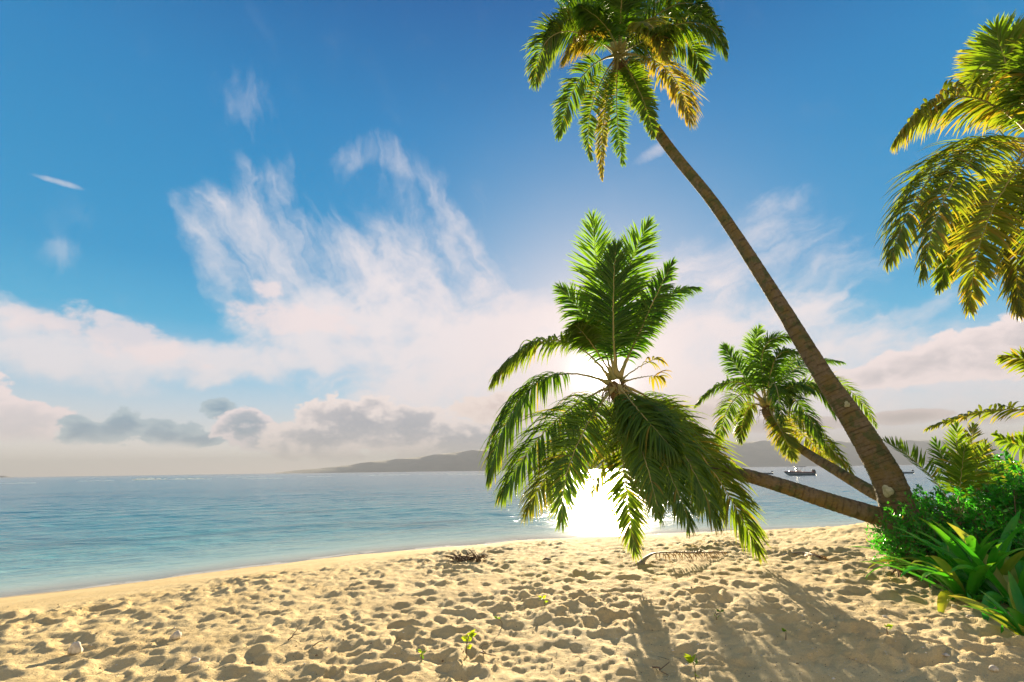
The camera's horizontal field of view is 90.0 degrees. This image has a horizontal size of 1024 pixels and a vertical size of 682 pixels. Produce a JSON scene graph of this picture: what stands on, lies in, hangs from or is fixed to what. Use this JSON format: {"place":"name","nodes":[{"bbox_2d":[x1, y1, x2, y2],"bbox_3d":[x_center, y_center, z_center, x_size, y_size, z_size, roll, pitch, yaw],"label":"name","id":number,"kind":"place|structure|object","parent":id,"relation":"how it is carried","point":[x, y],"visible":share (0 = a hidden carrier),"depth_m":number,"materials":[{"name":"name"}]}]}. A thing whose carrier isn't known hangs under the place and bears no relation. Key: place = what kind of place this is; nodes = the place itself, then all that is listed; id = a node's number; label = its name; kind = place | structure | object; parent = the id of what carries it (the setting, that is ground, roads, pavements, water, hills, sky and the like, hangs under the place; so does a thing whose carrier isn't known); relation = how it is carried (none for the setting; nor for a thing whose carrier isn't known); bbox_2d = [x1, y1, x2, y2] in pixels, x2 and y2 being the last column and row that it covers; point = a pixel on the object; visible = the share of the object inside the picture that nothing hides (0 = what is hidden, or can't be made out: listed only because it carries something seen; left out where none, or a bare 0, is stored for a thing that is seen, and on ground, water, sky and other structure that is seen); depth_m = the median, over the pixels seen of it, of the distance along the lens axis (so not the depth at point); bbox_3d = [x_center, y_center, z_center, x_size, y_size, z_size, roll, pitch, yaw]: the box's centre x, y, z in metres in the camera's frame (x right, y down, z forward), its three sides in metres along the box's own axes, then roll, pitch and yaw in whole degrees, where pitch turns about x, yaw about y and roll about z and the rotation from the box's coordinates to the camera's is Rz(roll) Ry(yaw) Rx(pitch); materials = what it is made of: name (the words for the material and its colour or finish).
{"place":"outdoors","nodes":[
{"label":"outdoors","id":0,"kind":"place"},
{"bbox_2d":[275,447,622,473],"bbox_3d":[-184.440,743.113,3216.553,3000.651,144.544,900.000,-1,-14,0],"label":"headland hills","id":1,"kind":"structure","parent":0,"point":[469,460],"depth_m":2888.48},
{"bbox_2d":[4,572,1002,681],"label":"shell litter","id":2,"kind":"object","parent":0,"point":[476,641],"visible":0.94,"depth_m":4.45,"materials":[{"name":"white"}]},
{"bbox_2d":[0,522,1023,681],"bbox_3d":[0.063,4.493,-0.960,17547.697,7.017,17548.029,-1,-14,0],"label":"beach","id":3,"kind":"structure","parent":0,"point":[586,569],"depth_m":5.20,"materials":[{"name":"beige sand"}]},
{"bbox_2d":[67,641,82,654],"bbox_3d":[-3.782,2.659,4.451,0.122,0.090,0.096,-8,-16,27],"label":"coral chunk","id":4,"kind":"object","parent":3,"relation":"on","point":[75,648],"visible":1,"depth_m":4.42,"materials":[{"name":"white stone"}]},
{"bbox_2d":[169,630,181,639],"bbox_3d":[-3.118,2.729,4.758,0.084,0.066,0.099,-1,-14,0],"label":"coral chunk","id":5,"kind":"object","parent":3,"relation":"on","point":[176,635],"visible":1,"depth_m":4.73,"materials":[{"name":"white stone"}]},
{"bbox_2d":[189,657,199,661],"bbox_3d":[-2.593,2.604,4.188,0.075,0.040,0.068,-1,-14,0],"label":"coral chunk","id":6,"kind":"object","parent":3,"relation":"on","point":[194,659],"visible":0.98,"depth_m":4.17,"materials":[{"name":"white stone"}]},
{"bbox_2d":[418,649,426,659],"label":"beach seedling","id":7,"kind":"object","parent":3,"relation":"on","point":[421,655],"visible":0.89,"depth_m":4.05,"materials":[{"name":"green plant"}]},
{"bbox_2d":[443,549,487,561],"bbox_3d":[-0.824,3.779,9.010,0.792,0.247,0.578,-8,-16,27],"label":"seaweed heap","id":8,"kind":"object","parent":3,"relation":"on","point":[461,558],"visible":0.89,"depth_m":8.94,"materials":[{"name":"brown plant"}]},
{"bbox_2d":[461,629,476,656],"bbox_3d":[-0.349,2.515,4.218,0.133,0.238,0.085,4,-15,-20],"label":"beach seedling","id":9,"kind":"object","parent":3,"relation":"on","point":[471,634],"visible":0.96,"depth_m":4.24,"materials":[{"name":"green plant"}]},
{"bbox_2d":[480,642,496,655],"bbox_3d":[-0.192,2.585,4.301,0.154,0.089,0.099,-5,-15,15],"label":"driftwood stick","id":10,"kind":"object","parent":3,"relation":"on","point":[483,651],"visible":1,"depth_m":4.28,"materials":[{"name":"brown wood"}]},
{"bbox_2d":[652,656,668,675],"bbox_3d":[1.109,2.426,3.832,0.128,0.088,0.111,-7,-15,22],"label":"driftwood stick","id":11,"kind":"object","parent":3,"relation":"on","point":[660,668],"visible":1,"depth_m":3.84,"materials":[{"name":"brown wood"}]},
{"bbox_2d":[636,550,725,563],"bbox_3d":[2.981,3.540,8.445,2.064,0.224,0.441,6,-16,-26],"label":"fallen frond","id":12,"kind":"object","parent":3,"relation":"on","point":[643,560],"visible":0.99,"depth_m":8.26,"materials":[{"name":"brown plant"}]},
{"bbox_2d":[478,208,884,565],"bbox_3d":[2.705,0.328,8.505,5.575,6.731,4.404,8,-17,-33],"label":"palm tree","id":13,"kind":"object","parent":3,"relation":"on","point":[666,451],"visible":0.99,"depth_m":8.14,"materials":[{"name":"green plant"}]},
{"bbox_2d":[684,653,698,679],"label":"beach seedling","id":14,"kind":"object","parent":3,"relation":"on","point":[689,658],"visible":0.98,"depth_m":3.75,"materials":[{"name":"green plant"}]},
{"bbox_2d":[520,0,917,570],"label":"palm tree","id":15,"kind":"object","parent":3,"relation":"on","point":[621,28],"visible":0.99,"depth_m":10.82,"materials":[{"name":"green plant"}]},
{"bbox_2d":[693,324,878,500],"bbox_3d":[6.926,1.894,12.733,4.171,5.280,4.419,-8,-16,25],"label":"palm tree","id":16,"kind":"object","parent":3,"relation":"on","point":[769,373],"visible":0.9,"depth_m":12.44,"materials":[{"name":"green plant"}]},
{"bbox_2d":[780,552,828,560],"bbox_3d":[4.865,3.569,8.504,0.491,0.108,0.564,3,-15,-15],"label":"fallen frond","id":17,"kind":"object","parent":3,"relation":"on","point":[816,555],"visible":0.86,"depth_m":8.49,"materials":[{"name":"brown plant"}]},
{"bbox_2d":[884,624,892,634],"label":"beach seedling","id":18,"kind":"object","parent":3,"relation":"on","point":[889,625],"visible":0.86,"depth_m":4.47,"materials":[{"name":"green plant"}]},
{"bbox_2d":[863,488,957,577],"bbox_3d":[5.609,2.671,7.060,1.399,1.245,1.167,2,-14,-10],"label":"beach shrub","id":19,"kind":"object","parent":3,"relation":"on","point":[899,546],"visible":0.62,"depth_m":6.98,"materials":[{"name":"green plant"}]},
{"bbox_2d":[849,514,993,587],"bbox_3d":[5.401,2.697,6.612,1.476,0.884,1.616,4,-15,-19],"label":"spider lily","id":20,"kind":"object","parent":3,"relation":"on","point":[930,578],"visible":0.33,"depth_m":6.64,"materials":[{"name":"green plant"}]},
{"bbox_2d":[866,535,1011,632],"bbox_3d":[6.667,2.761,6.237,4.894,0.638,7.610,-1,-14,0],"label":"ground cover","id":21,"kind":"object","parent":3,"relation":"on","point":[970,597],"visible":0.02,"depth_m":5.39,"materials":[{"name":"green plant"}]},
{"bbox_2d":[859,527,1023,612],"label":"spider lily","id":22,"kind":"object","parent":3,"relation":"on","point":[953,583],"visible":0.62,"depth_m":5.60,"materials":[{"name":"green plant"}]},
{"bbox_2d":[933,517,959,579],"bbox_3d":[6.155,2.618,6.285,1.933,0.875,1.859,-1,-14,0],"label":"spider lily","id":23,"kind":"object","parent":3,"relation":"on","point":[946,533],"visible":0.05,"depth_m":6.41,"materials":[{"name":"green plant"}]},
{"bbox_2d":[883,419,1010,525],"bbox_3d":[6.307,2.187,7.252,1.357,2.125,1.109,7,-16,-28],"label":"young palm","id":24,"kind":"object","parent":3,"relation":"on","point":[965,459],"visible":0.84,"depth_m":7.27,"materials":[{"name":"green plant"}]},
{"bbox_2d":[873,10,1023,322],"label":"palm tree","id":25,"kind":"object","parent":3,"relation":"on","point":[990,88],"visible":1,"depth_m":7.81,"materials":[{"name":"green plant"}]},
{"bbox_2d":[886,510,1023,593],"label":"spider lily","id":26,"kind":"object","parent":3,"relation":"on","point":[1003,547],"visible":0.55,"depth_m":5.84,"materials":[{"name":"green plant"}]},
{"bbox_2d":[915,484,998,529],"bbox_3d":[6.396,2.709,7.464,1.654,1.222,1.203,-1,-14,0],"label":"beach shrub","id":27,"kind":"object","parent":3,"relation":"on","point":[928,504],"visible":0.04,"depth_m":7.56,"materials":[{"name":"green plant"}]},
{"bbox_2d":[912,520,1023,620],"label":"spider lily","id":28,"kind":"object","parent":3,"relation":"on","point":[995,586],"visible":0.56,"depth_m":5.50,"materials":[{"name":"green plant"}]},
{"bbox_2d":[913,447,1023,510],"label":"beach shrub","id":29,"kind":"object","parent":3,"relation":"on","point":[1006,456],"visible":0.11,"depth_m":8.77,"materials":[{"name":"green plant"}]},
{"bbox_2d":[923,346,1023,477],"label":"palm tree","id":30,"kind":"object","parent":3,"relation":"on","point":[1013,444],"visible":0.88,"depth_m":8.43,"materials":[{"name":"green plant"}]},
{"bbox_2d":[924,518,1023,560],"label":"beach shrub","id":31,"kind":"object","parent":3,"relation":"on","point":[1018,542],"visible":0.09,"depth_m":6.25,"materials":[{"name":"green plant"}]},
{"bbox_2d":[942,460,1023,552],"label":"beach shrub","id":32,"kind":"object","parent":3,"relation":"on","point":[1004,506],"visible":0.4,"depth_m":6.62,"materials":[{"name":"green plant"}]},
{"bbox_2d":[948,571,1023,635],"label":"spider lily","id":33,"kind":"object","parent":3,"relation":"on","point":[1014,624],"visible":0.99,"depth_m":4.68,"materials":[{"name":"green plant"}]},
{"bbox_2d":[989,665,998,671],"bbox_3d":[3.503,2.377,3.724,0.069,0.034,0.051,9,-17,-34],"label":"coral chunk","id":34,"kind":"object","parent":3,"relation":"on","point":[993,668],"visible":1,"depth_m":3.71,"materials":[{"name":"white stone"}]},
{"bbox_2d":[0,463,1023,597],"bbox_3d":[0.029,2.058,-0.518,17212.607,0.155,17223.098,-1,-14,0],"label":"sea","id":35,"kind":"structure","parent":0,"point":[60,533],"depth_m":23.92,"materials":[{"name":"liquid"}]},
{"bbox_2d":[784,466,815,475],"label":"motorboat","id":36,"kind":"object","parent":35,"relation":"on","point":[796,472],"visible":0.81,"depth_m":116.15,"materials":[{"name":"plastic"}]},
{"bbox_2d":[0,0,1023,476],"label":"sky","id":37,"kind":"structure","parent":0,"point":[237,236],"materials":[{"name":"blue"}]},
{"bbox_2d":[720,440,1023,466],"bbox_3d":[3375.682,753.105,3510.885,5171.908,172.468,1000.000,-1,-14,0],"label":"distant hills","id":38,"kind":"structure","parent":0,"point":[760,454],"depth_m":3139.70,"materials":[{"name":"grey"}]}
]}

